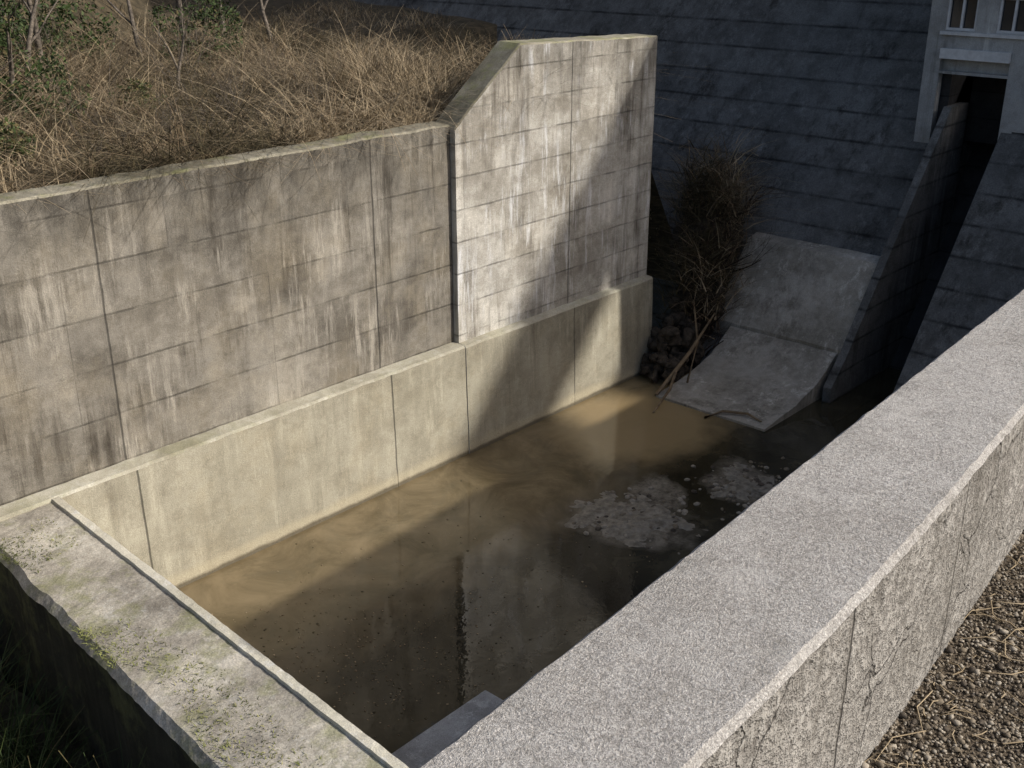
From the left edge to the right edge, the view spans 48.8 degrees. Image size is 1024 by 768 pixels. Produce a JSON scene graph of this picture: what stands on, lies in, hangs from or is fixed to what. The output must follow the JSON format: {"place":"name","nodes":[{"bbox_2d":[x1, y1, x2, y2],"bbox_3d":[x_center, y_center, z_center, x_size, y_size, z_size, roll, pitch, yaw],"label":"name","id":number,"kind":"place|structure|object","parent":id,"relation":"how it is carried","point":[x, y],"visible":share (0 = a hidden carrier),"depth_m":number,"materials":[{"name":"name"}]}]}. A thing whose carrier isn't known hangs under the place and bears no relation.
{"place":"outdoors","nodes":[
{"label":"outdoors","id":0,"kind":"place"},
{"bbox_2d":[0,676,94,767],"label":"riverbed","id":1,"kind":"structure","parent":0,"point":[6,708],"depth_m":14.69,"materials":[{"name":"plant"}]},
{"bbox_2d":[0,614,146,767],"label":"weeds","id":2,"kind":"object","parent":1,"relation":"on","point":[8,750],"visible":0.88,"depth_m":13.89,"materials":[{"name":"green plant"}]},
{"bbox_2d":[0,496,408,767],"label":"sill","id":3,"kind":"structure","parent":1,"relation":"on","point":[98,577],"depth_m":13.17,"materials":[{"name":"grey concrete"}]},
{"bbox_2d":[0,517,323,767],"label":"moss","id":4,"kind":"object","parent":3,"relation":"on","point":[92,637],"visible":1,"depth_m":12.69,"materials":[{"name":"green plant"}]},
{"bbox_2d":[0,121,468,676],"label":"retaining wall","id":5,"kind":"structure","parent":1,"relation":"on","point":[210,375],"depth_m":18.23,"materials":[{"name":"grey concrete"}]},
{"bbox_2d":[420,289,1023,767],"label":"parapet","id":6,"kind":"structure","parent":1,"relation":"on","point":[814,611],"depth_m":4.17,"materials":[{"name":"grey concrete"}]},
{"bbox_2d":[0,0,747,282],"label":"hillside","id":7,"kind":"structure","parent":0,"point":[476,26],"depth_m":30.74,"materials":[{"name":"plant"}]},
{"bbox_2d":[0,117,36,167],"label":"evergreen shrub","id":8,"kind":"object","parent":7,"relation":"on","point":[18,146],"visible":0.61,"depth_m":17.01,"materials":[{"name":"green plant"}]},
{"bbox_2d":[2,0,46,112],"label":"bare tree","id":9,"kind":"object","parent":7,"relation":"on","point":[10,64],"visible":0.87,"depth_m":19.71,"materials":[{"name":"grey plant"}]},
{"bbox_2d":[26,0,44,80],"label":"bare tree","id":10,"kind":"object","parent":7,"relation":"on","point":[36,27],"visible":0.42,"depth_m":23.55,"materials":[{"name":"grey plant"}]},
{"bbox_2d":[0,0,79,98],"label":"evergreen shrub","id":11,"kind":"object","parent":7,"relation":"on","point":[19,26],"visible":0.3,"depth_m":21.67,"materials":[{"name":"green plant"}]},
{"bbox_2d":[22,0,57,88],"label":"bare tree","id":12,"kind":"object","parent":7,"relation":"on","point":[31,37],"visible":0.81,"depth_m":22.08,"materials":[{"name":"grey plant"}]},
{"bbox_2d":[0,0,93,122],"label":"evergreen shrub","id":13,"kind":"object","parent":7,"relation":"on","point":[38,72],"visible":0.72,"depth_m":19.01,"materials":[{"name":"green plant"}]},
{"bbox_2d":[0,0,121,65],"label":"evergreen shrub","id":14,"kind":"object","parent":7,"relation":"on","point":[56,19],"visible":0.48,"depth_m":25.14,"materials":[{"name":"green plant"}]},
{"bbox_2d":[8,48,126,142],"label":"bare shrub","id":15,"kind":"object","parent":7,"relation":"on","point":[80,107],"visible":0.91,"depth_m":18.75,"materials":[{"name":"brown plant"}]},
{"bbox_2d":[3,0,161,97],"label":"bare shrub","id":16,"kind":"object","parent":7,"relation":"on","point":[74,53],"visible":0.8,"depth_m":21.66,"materials":[{"name":"brown plant"}]},
{"bbox_2d":[58,98,174,153],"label":"bare shrub","id":17,"kind":"object","parent":7,"relation":"on","point":[120,129],"visible":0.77,"depth_m":17.77,"materials":[{"name":"brown plant"}]},
{"bbox_2d":[107,0,142,64],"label":"bare tree","id":18,"kind":"object","parent":7,"relation":"on","point":[131,21],"visible":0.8,"depth_m":25.95,"materials":[{"name":"grey plant"}]},
{"bbox_2d":[98,78,169,111],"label":"evergreen shrub","id":19,"kind":"object","parent":7,"relation":"on","point":[141,87],"visible":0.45,"depth_m":21.05,"materials":[{"name":"green plant"}]},
{"bbox_2d":[76,61,222,139],"bbox_3d":[-5.768,-4.720,18.890,2.815,1.531,1.631,1,22,3],"label":"bare shrub","id":20,"kind":"object","parent":7,"relation":"on","point":[157,111],"visible":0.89,"depth_m":18.83,"materials":[{"name":"brown plant"}]},
{"bbox_2d":[125,0,200,95],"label":"bare tree","id":21,"kind":"object","parent":7,"relation":"on","point":[179,62],"visible":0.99,"depth_m":22.91,"materials":[{"name":"grey plant"}]},
{"bbox_2d":[107,1,247,80],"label":"bare shrub","id":22,"kind":"object","parent":7,"relation":"on","point":[186,42],"visible":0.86,"depth_m":24.73,"materials":[{"name":"brown plant"}]},
{"bbox_2d":[176,0,187,40],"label":"bare tree","id":23,"kind":"object","parent":7,"relation":"on","point":[178,5],"visible":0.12,"depth_m":28.14,"materials":[{"name":"grey plant"}]},
{"bbox_2d":[106,12,262,97],"bbox_3d":[-6.355,-6.813,22.854,4.025,2.147,2.630,-9,24,-21],"label":"bare shrub","id":24,"kind":"object","parent":7,"relation":"on","point":[184,64],"visible":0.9,"depth_m":22.84,"materials":[{"name":"brown plant"}]},
{"bbox_2d":[125,41,260,135],"bbox_3d":[-5.325,-5.140,19.577,2.622,1.740,2.334,-7,23,-18],"label":"bare shrub","id":25,"kind":"object","parent":7,"relation":"on","point":[231,112],"visible":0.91,"depth_m":19.80,"materials":[{"name":"brown plant"}]},
{"bbox_2d":[148,0,245,71],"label":"evergreen shrub","id":26,"kind":"object","parent":7,"relation":"on","point":[203,15],"visible":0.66,"depth_m":26.89,"materials":[{"name":"green plant"}]},
{"bbox_2d":[216,2,226,35],"bbox_3d":[-9.814,-12.632,29.822,3.752,7.180,5.350,-1,22,-2],"label":"bare tree","id":27,"kind":"object","parent":7,"relation":"on","point":[221,23],"visible":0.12,"depth_m":31.41,"materials":[{"name":"grey plant"}]},
{"bbox_2d":[200,54,270,122],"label":"bare shrub","id":28,"kind":"object","parent":7,"relation":"on","point":[221,87],"visible":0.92,"depth_m":21.01,"materials":[{"name":"brown plant"}]},
{"bbox_2d":[259,0,275,46],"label":"bare tree","id":29,"kind":"object","parent":7,"relation":"on","point":[262,9],"visible":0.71,"depth_m":29.09,"materials":[{"name":"grey plant"}]},
{"bbox_2d":[229,75,309,135],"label":"bare shrub","id":30,"kind":"object","parent":7,"relation":"on","point":[261,114],"visible":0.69,"depth_m":19.94,"materials":[{"name":"brown plant"}]},
{"bbox_2d":[236,15,309,85],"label":"bare shrub","id":31,"kind":"object","parent":7,"relation":"on","point":[276,57],"visible":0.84,"depth_m":24.27,"materials":[{"name":"brown plant"}]},
{"bbox_2d":[253,38,370,123],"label":"bare shrub","id":32,"kind":"object","parent":7,"relation":"on","point":[308,83],"visible":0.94,"depth_m":21.05,"materials":[{"name":"brown plant"}]},
{"bbox_2d":[289,52,385,105],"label":"bare shrub","id":33,"kind":"object","parent":7,"relation":"on","point":[325,84],"visible":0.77,"depth_m":22.04,"materials":[{"name":"brown plant"}]},
{"bbox_2d":[298,5,377,63],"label":"bare shrub","id":34,"kind":"object","parent":7,"relation":"on","point":[341,35],"visible":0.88,"depth_m":26.49,"materials":[{"name":"brown plant"}]},
{"bbox_2d":[349,30,418,73],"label":"bare shrub","id":35,"kind":"object","parent":7,"relation":"on","point":[375,55],"visible":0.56,"depth_m":24.22,"materials":[{"name":"brown plant"}]},
{"bbox_2d":[380,74,439,109],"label":"bare shrub","id":36,"kind":"object","parent":7,"relation":"on","point":[402,92],"visible":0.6,"depth_m":22.22,"materials":[{"name":"brown plant"}]},
{"bbox_2d":[179,367,901,753],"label":"water","id":37,"kind":"structure","parent":0,"point":[413,553],"depth_m":19.14,"materials":[{"name":"brown liquid"}]},
{"bbox_2d":[209,480,652,752],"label":"leaf litter","id":38,"kind":"object","parent":37,"relation":"on","point":[394,641],"visible":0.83,"depth_m":16.79,"materials":[{"name":"plant"}]},
{"bbox_2d":[392,690,503,767],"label":"concrete footing","id":39,"kind":"object","parent":37,"relation":"in","point":[420,750],"visible":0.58,"depth_m":14.91,"materials":[{"name":"grey concrete"}]},
{"bbox_2d":[436,34,657,453],"bbox_3d":[0.940,-2.650,24.034,0.904,9.074,6.250,19,29,38],"label":"retaining wall","id":40,"kind":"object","parent":37,"relation":"in","point":[552,296],"depth_m":23.32,"materials":[{"name":"grey concrete"}]},
{"bbox_2d":[564,491,707,547],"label":"gravel shoal","id":41,"kind":"structure","parent":37,"relation":"in","point":[636,529],"depth_m":20.35,"materials":[{"name":"grey gravel"}]},
{"bbox_2d":[569,457,788,554],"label":"shoal stones","id":42,"kind":"object","parent":37,"relation":"in","point":[680,499],"visible":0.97,"depth_m":21.13,"materials":[{"name":"grey stone"}]},
{"bbox_2d":[640,189,746,384],"bbox_3d":[4.421,-2.591,27.593,1.761,4.438,4.979,10,24,23],"label":"rock pile","id":43,"kind":"object","parent":37,"relation":"in","point":[671,347],"visible":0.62,"depth_m":26.84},
{"bbox_2d":[652,299,735,355],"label":"bare shrub","id":44,"kind":"object","parent":43,"relation":"on","point":[706,338],"visible":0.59,"depth_m":26.99,"materials":[{"name":"brown plant"}]},
{"bbox_2d":[648,253,758,329],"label":"bare shrub","id":45,"kind":"object","parent":43,"relation":"on","point":[710,324],"visible":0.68,"depth_m":26.84,"materials":[{"name":"brown plant"}]},
{"bbox_2d":[648,183,780,280],"bbox_3d":[4.628,-3.665,26.818,3.518,2.676,5.254,0,22,-1],"label":"bare shrub","id":46,"kind":"object","parent":43,"relation":"on","point":[736,244],"visible":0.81,"depth_m":26.68,"materials":[{"name":"brown plant"}]},
{"bbox_2d":[648,166,792,275],"bbox_3d":[4.738,-4.119,27.417,3.825,3.062,3.469,-13,25,-28],"label":"bare shrub","id":47,"kind":"object","parent":43,"relation":"on","point":[694,258],"visible":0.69,"depth_m":26.86,"materials":[{"name":"brown plant"}]},
{"bbox_2d":[654,113,790,207],"bbox_3d":[5.008,-5.617,28.338,3.697,3.136,3.666,0,22,0],"label":"bare shrub","id":48,"kind":"object","parent":43,"relation":"on","point":[720,163],"visible":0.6,"depth_m":27.52,"materials":[{"name":"brown plant"}]},
{"bbox_2d":[672,121,802,224],"bbox_3d":[5.612,-5.322,27.704,3.126,2.671,4.323,-1,22,-3],"label":"bare shrub","id":49,"kind":"object","parent":43,"relation":"on","point":[750,199],"visible":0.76,"depth_m":27.29,"materials":[{"name":"brown plant"}]},
{"bbox_2d":[653,300,761,421],"bbox_3d":[4.589,-0.577,25.506,2.478,1.709,3.065,7,23,15],"label":"driftwood","id":50,"kind":"object","parent":37,"relation":"on","point":[672,375],"visible":1,"depth_m":25.88,"materials":[{"name":"wood"}]},
{"bbox_2d":[710,462,774,499],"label":"gravel shoal","id":51,"kind":"structure","parent":37,"relation":"in","point":[743,487],"depth_m":21.57,"materials":[{"name":"grey gravel"}]},
{"bbox_2d":[861,531,1023,767],"bbox_3d":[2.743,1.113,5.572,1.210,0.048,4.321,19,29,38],"label":"gravel","id":52,"kind":"structure","parent":0,"point":[935,719],"depth_m":4.92,"materials":[{"name":"grey gravel"}]},
{"bbox_2d":[352,0,1023,431],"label":"concrete dam","id":53,"kind":"structure","parent":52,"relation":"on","point":[902,250],"depth_m":27.57,"materials":[{"name":"grey concrete"}]},
{"bbox_2d":[646,117,816,341],"bbox_3d":[4.906,-3.473,27.625,5.447,5.909,6.103,19,29,38],"label":"dead bush","id":54,"kind":"object","parent":53,"relation":"on","point":[711,174],"visible":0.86,"depth_m":26.99,"materials":[{"name":"plant"}]},
{"bbox_2d":[914,0,948,142],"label":"pier","id":55,"kind":"structure","parent":53,"relation":"attached to","point":[929,96],"depth_m":26.29,"materials":[{"name":"grey concrete"}]},
{"bbox_2d":[936,74,973,158],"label":"wall","id":56,"kind":"structure","parent":53,"relation":"attached to","point":[951,87],"depth_m":26.57,"materials":[{"name":"grey concrete"}]},
{"bbox_2d":[997,53,1023,140],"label":"pier","id":57,"kind":"structure","parent":53,"relation":"attached to","point":[1011,91],"depth_m":25.20,"materials":[{"name":"grey concrete"}]},
{"bbox_2d":[938,70,1007,78],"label":"lintel","id":58,"kind":"structure","parent":57,"relation":"attached to","point":[974,74],"depth_m":25.62,"materials":[{"name":"grey concrete"}]},
{"bbox_2d":[942,59,1009,74],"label":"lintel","id":59,"kind":"structure","parent":58,"relation":"on","point":[977,66],"depth_m":25.72,"materials":[{"name":"grey concrete"}]},
{"bbox_2d":[939,48,1011,63],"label":"lintel","id":60,"kind":"structure","parent":57,"relation":"attached to","point":[977,55],"depth_m":25.40,"materials":[{"name":"grey concrete"}]},
{"bbox_2d":[942,30,974,49],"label":"sill panel","id":61,"kind":"structure","parent":60,"relation":"on","point":[957,42],"depth_m":25.65,"materials":[{"name":"grey concrete"}]},
{"bbox_2d":[945,27,974,30],"bbox_3d":[10.186,-8.045,25.611,0.690,0.050,0.070,19,29,38],"label":"frame bottom","id":62,"kind":"object","parent":61,"relation":"on","point":[960,29],"visible":1,"depth_m":25.58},
{"bbox_2d":[946,0,952,26],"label":"frame","id":63,"kind":"object","parent":62,"relation":"on","point":[949,13],"visible":1,"depth_m":25.66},
{"bbox_2d":[960,0,966,27],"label":"frame","id":64,"kind":"object","parent":62,"relation":"on","point":[963,13],"visible":1,"depth_m":25.46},
{"bbox_2d":[974,0,978,28],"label":"frame","id":65,"kind":"object","parent":62,"relation":"on","point":[976,14],"visible":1,"depth_m":25.27,"materials":[{"name":"grey metal"}]},
{"bbox_2d":[949,0,977,28],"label":"window glass","id":66,"kind":"object","parent":61,"relation":"on","point":[970,13],"visible":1,"depth_m":25.52,"materials":[{"name":"grey glass"}]},
{"bbox_2d":[972,0,1000,51],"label":"pier","id":67,"kind":"structure","parent":60,"relation":"on","point":[987,17],"depth_m":25.14,"materials":[{"name":"grey concrete"}]},
{"bbox_2d":[993,33,1023,53],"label":"sill panel","id":68,"kind":"structure","parent":57,"relation":"on","point":[1008,45],"depth_m":24.95,"materials":[{"name":"grey concrete"}]},
{"bbox_2d":[996,30,1023,33],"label":"frame bottom","id":69,"kind":"object","parent":68,"relation":"on","point":[1009,32],"visible":1,"depth_m":24.90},
{"bbox_2d":[997,0,1004,29],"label":"frame","id":70,"kind":"object","parent":69,"relation":"on","point":[1000,15],"visible":1,"depth_m":24.94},
{"bbox_2d":[1011,0,1019,30],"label":"frame","id":71,"kind":"object","parent":69,"relation":"on","point":[1015,15],"visible":1,"depth_m":24.74,"materials":[{"name":"grey metal"}]},
{"bbox_2d":[1000,0,1023,31],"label":"window glass","id":72,"kind":"object","parent":68,"relation":"on","point":[1008,15],"visible":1,"depth_m":24.84,"materials":[{"name":"grey glass"}]},
{"bbox_2d":[1012,61,1023,132],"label":"wall","id":73,"kind":"structure","parent":53,"relation":"attached to","point":[1018,124],"depth_m":25.19,"materials":[{"name":"grey concrete"}]},
{"bbox_2d":[940,31,1023,39],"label":"window ledge","id":74,"kind":"object","parent":73,"relation":"attached to","point":[981,35],"depth_m":25.23,"materials":[{"name":"grey concrete"}]},
{"bbox_2d":[864,545,1023,767],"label":"twigs","id":75,"kind":"object","parent":52,"relation":"on","point":[1005,656],"visible":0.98,"depth_m":4.99,"materials":[{"name":"wood"}]}
]}

